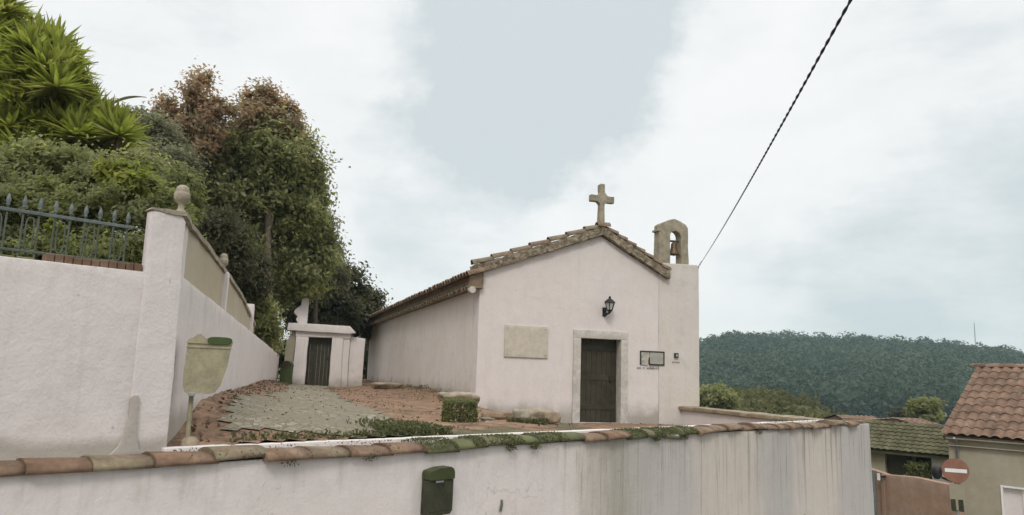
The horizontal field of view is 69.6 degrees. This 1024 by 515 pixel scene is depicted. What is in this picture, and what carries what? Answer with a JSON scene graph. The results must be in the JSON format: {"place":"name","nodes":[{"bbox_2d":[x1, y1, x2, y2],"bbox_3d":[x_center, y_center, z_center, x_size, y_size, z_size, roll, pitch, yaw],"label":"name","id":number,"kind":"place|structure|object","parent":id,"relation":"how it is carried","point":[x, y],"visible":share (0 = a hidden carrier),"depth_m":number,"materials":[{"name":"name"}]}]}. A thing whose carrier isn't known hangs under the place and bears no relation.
{"place":"outdoors","nodes":[
{"label":"outdoors","id":0,"kind":"place"},
{"bbox_2d":[217,383,393,434],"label":"cobbled path","id":1,"kind":"structure","parent":0,"point":[301,411],"depth_m":8.90,"materials":[{"name":"stone"}]},
{"bbox_2d":[16,0,1023,352],"label":"sky","id":2,"kind":"structure","parent":0,"point":[888,199],"materials":[{"name":"white"}]},
{"bbox_2d":[167,340,945,514],"bbox_3d":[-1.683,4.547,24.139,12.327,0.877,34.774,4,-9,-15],"label":"yard ground","id":3,"kind":"structure","parent":0,"point":[212,434],"depth_m":10.41,"materials":[{"name":"brown soil"}]},
{"bbox_2d":[0,185,192,460],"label":"garden wall","id":4,"kind":"structure","parent":3,"relation":"on","point":[87,351],"depth_m":5.71,"materials":[{"name":"paint"}]},
{"bbox_2d":[0,193,132,262],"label":"iron railing","id":5,"kind":"object","parent":4,"relation":"on","point":[39,214],"visible":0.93,"depth_m":5.83,"materials":[{"name":"metal"}]},
{"bbox_2d":[180,334,232,445],"bbox_3d":[-2.640,1.278,6.305,0.372,1.228,0.199,6,-10,-22],"label":"litter bin","id":6,"kind":"object","parent":3,"relation":"on","point":[206,363],"visible":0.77,"depth_m":6.27,"materials":[{"name":"metal"}]},
{"bbox_2d":[168,222,278,444],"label":"boundary wall","id":7,"kind":"structure","parent":3,"relation":"on","point":[213,302],"depth_m":8.75,"materials":[{"name":"paint"}]},
{"bbox_2d":[253,292,288,355],"bbox_3d":[-7.884,2.730,23.591,1.539,3.638,4.798,3,-9,-8],"label":"green shrub","id":8,"kind":"object","parent":3,"relation":"on","point":[268,330],"visible":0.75,"depth_m":22.58,"materials":[{"name":"green plant"}]},
{"bbox_2d":[227,76,318,347],"bbox_3d":[-8.891,-0.960,26.274,3.256,11.695,3.045,2,-9,0],"label":"copper leaved tree","id":9,"kind":"object","parent":3,"relation":"on","point":[264,100],"visible":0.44,"depth_m":26.60,"materials":[{"name":"orange plant"}]},
{"bbox_2d":[279,361,293,383],"bbox_3d":[-7.981,4.074,26.052,0.403,0.836,0.498,3,-9,-8],"label":"wheeled bin","id":10,"kind":"object","parent":3,"relation":"on","point":[286,371],"visible":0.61,"depth_m":25.84,"materials":[{"name":"green plastic"}]},
{"bbox_2d":[284,298,364,386],"bbox_3d":[-7.071,3.387,27.878,2.915,3.594,0.939,4,-9,-14],"label":"stone gateway","id":11,"kind":"object","parent":3,"relation":"on","point":[344,366],"visible":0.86,"depth_m":27.63,"materials":[{"name":"white paint"}]},
{"bbox_2d":[305,337,331,385],"bbox_3d":[-7.282,3.927,27.689,0.931,1.824,0.123,4,-9,-14],"label":"door","id":12,"kind":"structure","parent":11,"relation":"in","point":[310,376],"depth_m":27.70,"materials":[{"name":"brown wood"}]},
{"bbox_2d":[301,127,360,382],"bbox_3d":[-7.637,0.319,29.164,2.243,10.149,5.763,-1,-9,16],"label":"grey leaved tree","id":13,"kind":"object","parent":3,"relation":"on","point":[341,277],"visible":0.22,"depth_m":29.39,"materials":[{"name":"green plant"}]},
{"bbox_2d":[275,250,392,379],"bbox_3d":[-7.649,3.023,35.614,5.098,6.816,9.646,-2,-10,22],"label":"evergreen oak","id":14,"kind":"object","parent":3,"relation":"on","point":[357,306],"visible":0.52,"depth_m":33.12,"materials":[{"name":"green plant"}]},
{"bbox_2d":[228,382,454,441],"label":"weeds","id":15,"kind":"object","parent":3,"relation":"on","point":[393,426],"visible":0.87,"depth_m":7.87,"materials":[{"name":"green plant"}]},
{"bbox_2d":[371,382,402,388],"bbox_3d":[-4.166,4.295,24.608,1.030,0.251,0.702,5,-9,-18],"label":"rock","id":16,"kind":"object","parent":3,"relation":"on","point":[384,385],"visible":0.91,"depth_m":24.35,"materials":[{"name":"beige stone"}]},
{"bbox_2d":[183,379,672,442],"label":"fallen leaves","id":17,"kind":"object","parent":3,"relation":"on","point":[193,429],"visible":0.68,"depth_m":11.19,"materials":[{"name":"brown plant"}]},
{"bbox_2d":[436,392,479,401],"bbox_3d":[-1.004,2.648,13.960,0.824,0.202,0.562,5,-9,-18],"label":"rock","id":18,"kind":"object","parent":3,"relation":"on","point":[450,395],"visible":0.66,"depth_m":13.77,"materials":[{"name":"beige stone"}]},
{"bbox_2d":[440,396,479,435],"bbox_3d":[-0.742,2.364,10.352,0.519,0.797,0.481,5,-10,-22],"label":"clipped shrub","id":19,"kind":"object","parent":3,"relation":"on","point":[468,404],"visible":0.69,"depth_m":10.26,"materials":[{"name":"green plant"}]},
{"bbox_2d":[479,417,494,421],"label":"kerb block","id":20,"kind":"structure","parent":3,"relation":"on","point":[486,419],"depth_m":10.56,"materials":[{"name":"stone"}]},
{"bbox_2d":[481,411,511,419],"bbox_3d":[-0.099,2.579,11.957,0.854,0.162,0.541,5,-9,-18],"label":"rock","id":21,"kind":"object","parent":3,"relation":"on","point":[498,415],"visible":0.38,"depth_m":11.71,"materials":[{"name":"beige stone"}]},
{"bbox_2d":[512,409,529,420],"bbox_3d":[0.126,2.455,11.455,0.285,0.202,0.189,5,-9,-18],"label":"rock","id":22,"kind":"object","parent":3,"relation":"on","point":[517,413],"visible":0.66,"depth_m":11.39,"materials":[{"name":"beige stone"}]},
{"bbox_2d":[506,416,549,424],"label":"bedding plants","id":23,"kind":"object","parent":3,"relation":"on","point":[526,420],"visible":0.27,"depth_m":10.81,"materials":[{"name":"green plant"}]},
{"bbox_2d":[364,184,699,424],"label":"chapel","id":24,"kind":"structure","parent":3,"relation":"on","point":[446,334],"depth_m":19.12,"materials":[{"name":"paint"}]},
{"bbox_2d":[504,325,547,357],"bbox_3d":[0.358,2.087,18.247,1.145,0.784,0.055,5,-9,-18],"label":"stone plaque","id":25,"kind":"object","parent":24,"relation":"attached to","point":[526,341],"visible":1,"depth_m":18.23,"materials":[{"name":"beige stone"}]},
{"bbox_2d":[580,338,615,421],"bbox_3d":[2.178,3.162,19.002,1.143,2.110,0.121,5,-9,-18],"label":"door","id":26,"kind":"structure","parent":24,"relation":"in","point":[598,356],"depth_m":19.03,"materials":[{"name":"brown wood"}]},
{"bbox_2d":[602,296,614,316],"bbox_3d":[2.477,1.259,18.920,0.271,0.529,0.398,12,-13,-48],"label":"wall lantern","id":27,"kind":"object","parent":24,"relation":"attached to","point":[609,303],"depth_m":18.84,"materials":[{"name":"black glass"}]},
{"bbox_2d":[638,351,664,368],"bbox_3d":[3.639,2.688,19.286,0.795,0.470,0.046,5,-9,-18],"label":"tile panel","id":28,"kind":"object","parent":24,"relation":"attached to","point":[652,358],"visible":1,"depth_m":19.29,"materials":[{"name":"tile"}]},
{"bbox_2d":[699,0,851,265],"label":"power cable","id":29,"kind":"object","parent":24,"relation":"attached to","point":[821,53],"visible":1,"depth_m":6.76,"materials":[{"name":"rubber"}]},
{"bbox_2d":[520,408,553,418],"bbox_3d":[0.392,2.518,11.769,0.670,0.193,0.424,5,-9,-18],"label":"rock","id":30,"kind":"object","parent":3,"relation":"on","point":[535,413],"visible":0.27,"depth_m":11.60,"materials":[{"name":"beige stone"}]},
{"bbox_2d":[541,411,560,422],"bbox_3d":[0.617,2.487,11.446,0.307,0.182,0.215,5,-9,-18],"label":"rock","id":31,"kind":"object","parent":3,"relation":"on","point":[553,417],"visible":0.84,"depth_m":11.37,"materials":[{"name":"beige stone"}]},
{"bbox_2d":[699,380,742,408],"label":"broadleaf tree","id":32,"kind":"object","parent":3,"relation":"on","point":[716,396],"visible":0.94,"depth_m":50.35,"materials":[{"name":"green plant"}]},
{"bbox_2d":[678,406,833,424],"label":"side parapet","id":33,"kind":"structure","parent":3,"relation":"on","point":[693,415],"depth_m":18.02,"materials":[{"name":"white paint"}]},
{"bbox_2d":[699,384,876,417],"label":"scrub","id":34,"kind":"object","parent":3,"relation":"on","point":[775,401],"visible":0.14,"depth_m":59.03,"materials":[{"name":"green plant"}]},
{"bbox_2d":[820,415,877,419],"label":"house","id":35,"kind":"structure","parent":3,"relation":"on","point":[840,417],"depth_m":47.71,"materials":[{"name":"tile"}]},
{"bbox_2d":[699,329,1023,422],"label":"hill forest","id":36,"kind":"object","parent":3,"relation":"on","point":[864,374],"visible":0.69,"depth_m":274.68,"materials":[{"name":"green plant"}]},
{"bbox_2d":[842,418,950,482],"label":"outbuilding","id":37,"kind":"structure","parent":3,"relation":"on","point":[895,446],"depth_m":29.77,"materials":[{"name":"tile"}]},
{"bbox_2d":[887,406,908,417],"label":"broadleaf tree","id":38,"kind":"object","parent":3,"relation":"on","point":[899,412],"visible":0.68,"depth_m":82.94,"materials":[{"name":"green plant"}]},
{"bbox_2d":[868,417,941,424],"bbox_3d":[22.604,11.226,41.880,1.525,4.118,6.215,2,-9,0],"label":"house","id":39,"kind":"structure","parent":3,"relation":"on","point":[911,420],"depth_m":41.67,"materials":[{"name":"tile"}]},
{"bbox_2d":[903,460,931,478],"bbox_3d":[16.006,9.086,28.877,1.177,2.238,0.939,10,-12,-41],"label":"doorway shrub","id":40,"kind":"object","parent":3,"relation":"on","point":[919,468],"visible":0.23,"depth_m":28.86,"materials":[{"name":"green plant"}]},
{"bbox_2d":[872,468,964,514],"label":"yard wall","id":41,"kind":"structure","parent":3,"relation":"on","point":[904,495],"depth_m":22.56,"materials":[{"name":"beige paint"}]},
{"bbox_2d":[872,470,876,514],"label":"downpipe","id":42,"kind":"object","parent":41,"relation":"attached to","point":[874,485],"visible":0.63,"depth_m":23.35,"materials":[{"name":"grey metal"}]},
{"bbox_2d":[877,472,885,480],"bbox_3d":[11.721,6.941,23.319,0.316,0.260,0.150,6,-10,-26],"label":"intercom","id":43,"kind":"object","parent":41,"relation":"attached to","point":[879,476],"visible":1,"depth_m":23.26,"materials":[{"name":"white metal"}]},
{"bbox_2d":[903,394,947,422],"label":"broadleaf tree","id":44,"kind":"object","parent":3,"relation":"on","point":[926,408],"visible":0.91,"depth_m":48.74,"materials":[{"name":"green plant"}]},
{"bbox_2d":[941,363,1023,514],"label":"house","id":45,"kind":"structure","parent":3,"relation":"on","point":[983,430],"depth_m":22.97,"materials":[{"name":"white paint"}]},
{"bbox_2d":[1000,485,1023,514],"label":"window","id":46,"kind":"structure","parent":45,"relation":"in","point":[1012,498],"depth_m":22.17,"materials":[{"name":"white paint"}]},
{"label":"garden terrace","id":47,"kind":"structure","parent":0,"visible":0},
{"bbox_2d":[33,217,67,252],"bbox_3d":[-4.585,0.136,7.247,0.289,1.090,0.256,5,-10,-20],"label":"lime green shrub","id":48,"kind":"object","parent":47,"relation":"on","point":[49,224],"visible":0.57,"depth_m":7.29,"materials":[{"name":"green plant"}]},
{"bbox_2d":[0,0,156,158],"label":"yucca clump","id":49,"kind":"object","parent":47,"relation":"on","point":[49,88],"visible":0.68,"depth_m":11.90,"materials":[{"name":"green plant"}]},
{"bbox_2d":[0,130,188,190],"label":"green shrub","id":50,"kind":"object","parent":47,"relation":"on","point":[55,158],"visible":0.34,"depth_m":9.74,"materials":[{"name":"green plant"}]},
{"bbox_2d":[0,153,211,263],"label":"hedge","id":51,"kind":"object","parent":47,"relation":"on","point":[50,190],"visible":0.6,"depth_m":7.96,"materials":[{"name":"green plant"}]},
{"bbox_2d":[91,155,161,235],"bbox_3d":[-4.360,-0.134,8.162,0.930,2.122,0.601,-7,-12,44],"label":"lime green shrub","id":52,"kind":"object","parent":47,"relation":"on","point":[129,176],"visible":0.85,"depth_m":8.21,"materials":[{"name":"green plant"}]},
{"bbox_2d":[114,97,211,184],"bbox_3d":[-9.456,-0.903,18.962,4.504,6.670,2.597,-6,-12,40],"label":"grey leaved tree","id":53,"kind":"object","parent":47,"relation":"on","point":[167,141],"visible":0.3,"depth_m":19.05,"materials":[{"name":"green plant"}]},
{"bbox_2d":[141,58,247,210],"bbox_3d":[-10.860,-1.867,24.613,3.522,10.241,2.719,5,-9,-18],"label":"copper leaved tree","id":54,"kind":"object","parent":47,"relation":"on","point":[203,113],"visible":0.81,"depth_m":24.67,"materials":[{"name":"orange plant"}]},
{"bbox_2d":[191,188,282,312],"bbox_3d":[-7.534,0.552,19.037,2.539,3.946,5.986,3,-9,-9],"label":"dark shrub","id":55,"kind":"object","parent":47,"relation":"on","point":[248,265],"visible":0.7,"depth_m":18.95,"materials":[{"name":"green plant"}]},
{"bbox_2d":[191,104,351,311],"bbox_3d":[-9.566,-0.862,27.509,6.690,9.241,6.734,2,-9,0],"label":"evergreen oak","id":56,"kind":"object","parent":47,"relation":"on","point":[242,170],"visible":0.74,"depth_m":26.48,"materials":[{"name":"green plant"}]},
{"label":"pavement","id":57,"kind":"structure","parent":0,"visible":0},
{"bbox_2d":[0,419,874,514],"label":"retaining wall","id":58,"kind":"structure","parent":57,"relation":"on","point":[814,467],"depth_m":8.02,"materials":[{"name":"paint"}]},
{"bbox_2d":[420,465,454,514],"bbox_3d":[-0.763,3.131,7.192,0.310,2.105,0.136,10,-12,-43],"label":"mailbox","id":59,"kind":"object","parent":58,"relation":"attached to","point":[437,491],"visible":1,"depth_m":7.26,"materials":[{"name":"green paint"}]},
{"bbox_2d":[931,458,969,514],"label":"no entry sign","id":60,"kind":"object","parent":57,"relation":"on","point":[955,470],"visible":1,"depth_m":18.41,"materials":[{"name":"metal"}]}
]}

